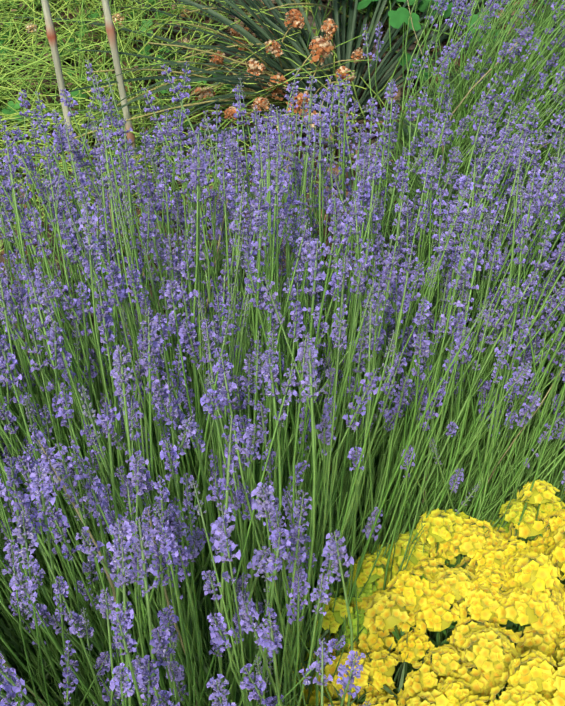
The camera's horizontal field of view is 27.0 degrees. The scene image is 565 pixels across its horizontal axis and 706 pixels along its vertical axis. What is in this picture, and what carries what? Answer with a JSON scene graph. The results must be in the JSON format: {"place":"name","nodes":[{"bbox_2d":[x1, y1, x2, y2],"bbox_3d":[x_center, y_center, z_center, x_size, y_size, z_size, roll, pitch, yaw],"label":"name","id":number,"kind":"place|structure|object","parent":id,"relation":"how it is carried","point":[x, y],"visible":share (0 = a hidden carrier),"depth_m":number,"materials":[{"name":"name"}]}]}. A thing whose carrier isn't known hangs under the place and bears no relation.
{"place":"outdoors","nodes":[
{"label":"outdoors","id":0,"kind":"place"},
{"bbox_2d":[0,0,564,472],"bbox_3d":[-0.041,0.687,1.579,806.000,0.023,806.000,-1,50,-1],"label":"ground","id":1,"kind":"structure","parent":0,"point":[56,98],"depth_m":2.66,"materials":[{"name":"brown soil"}]},
{"bbox_2d":[101,0,139,183],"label":"tall stalk plant","id":2,"kind":"object","parent":1,"relation":"on","point":[110,30],"visible":0.65,"depth_m":2.20,"materials":[{"name":"beige plant"}]},
{"bbox_2d":[0,0,417,346],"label":"wiry plant","id":3,"kind":"object","parent":1,"relation":"on","point":[5,94],"visible":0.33,"depth_m":2.50,"materials":[{"name":"green plant"}]},
{"bbox_2d":[25,6,191,91],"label":"dried flowers","id":4,"kind":"object","parent":3,"relation":"attached to","point":[32,28],"visible":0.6,"depth_m":2.55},
{"bbox_2d":[0,0,539,355],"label":"mulch chips","id":5,"kind":"object","parent":1,"relation":"on","point":[374,50],"visible":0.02,"depth_m":2.65,"materials":[{"name":"brown wood"}]},
{"bbox_2d":[41,0,80,183],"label":"tall stalk plant","id":6,"kind":"object","parent":5,"relation":"on","point":[51,34],"visible":0.48,"depth_m":2.12,"materials":[{"name":"beige plant"}]},
{"bbox_2d":[0,0,182,136],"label":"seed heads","id":7,"kind":"object","parent":5,"relation":"on","point":[95,57],"visible":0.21,"depth_m":2.56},
{"bbox_2d":[0,0,248,213],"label":"leafy plant petioles","id":8,"kind":"object","parent":5,"relation":"on","point":[137,82],"visible":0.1,"depth_m":2.60,"materials":[{"name":"green plant"}]},
{"bbox_2d":[0,0,233,186],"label":"green leaves","id":9,"kind":"object","parent":8,"relation":"attached to","point":[16,106],"visible":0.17,"depth_m":2.58,"materials":[{"name":"green plant"}]},
{"bbox_2d":[74,0,367,189],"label":"leaves","id":10,"kind":"object","parent":5,"relation":"on","point":[212,68],"visible":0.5,"depth_m":2.40,"materials":[{"name":"green plant"}]},
{"bbox_2d":[87,0,472,205],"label":"wiry plant","id":11,"kind":"object","parent":5,"relation":"on","point":[356,129],"visible":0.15,"depth_m":2.53,"materials":[{"name":"green plant"}]},
{"bbox_2d":[301,0,500,124],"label":"leafy plant petioles","id":12,"kind":"object","parent":5,"relation":"on","point":[388,25],"visible":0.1,"depth_m":2.64,"materials":[{"name":"green plant"}]},
{"bbox_2d":[357,0,563,80],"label":"green leaves","id":13,"kind":"object","parent":12,"relation":"attached to","point":[399,16],"visible":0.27,"depth_m":2.55,"materials":[{"name":"green plant"}]},
{"bbox_2d":[347,0,564,461],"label":"lavender plant","id":14,"kind":"object","parent":5,"relation":"on","point":[530,63],"depth_m":2.03,"materials":[{"name":"plant"}]},
{"bbox_2d":[404,0,564,399],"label":"lavender stems","id":15,"kind":"object","parent":14,"relation":"attached to","point":[499,92],"visible":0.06,"depth_m":2.14,"materials":[{"name":"green plant"}]},
{"bbox_2d":[0,60,564,705],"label":"lavender plant","id":16,"kind":"object","parent":1,"relation":"on","point":[244,534],"depth_m":1.36,"materials":[{"name":"purple plant"}]},
{"bbox_2d":[3,0,562,297],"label":"strap leaf plant","id":17,"kind":"object","parent":1,"relation":"on","point":[344,51],"visible":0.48,"depth_m":2.53,"materials":[{"name":"green plant"}]},
{"bbox_2d":[215,26,353,134],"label":"spent buckwheat stalks","id":18,"kind":"object","parent":1,"relation":"on","point":[290,81],"visible":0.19,"depth_m":2.49,"materials":[{"name":"plant"}]},
{"bbox_2d":[191,9,364,134],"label":"dried flower heads","id":19,"kind":"object","parent":18,"relation":"attached to","point":[318,46],"visible":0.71,"depth_m":2.42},
{"bbox_2d":[282,0,562,131],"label":"wiry plant","id":20,"kind":"object","parent":1,"relation":"on","point":[411,33],"visible":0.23,"depth_m":2.60,"materials":[{"name":"green plant"}]},
{"bbox_2d":[287,479,564,705],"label":"yellow flowers","id":21,"kind":"object","parent":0,"point":[535,678],"depth_m":1.38,"materials":[{"name":"yellow plant"}]},
{"bbox_2d":[300,572,426,697],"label":"leaves","id":22,"kind":"object","parent":21,"relation":"attached to","point":[369,589],"depth_m":1.45,"materials":[{"name":"green plant"}]}
]}

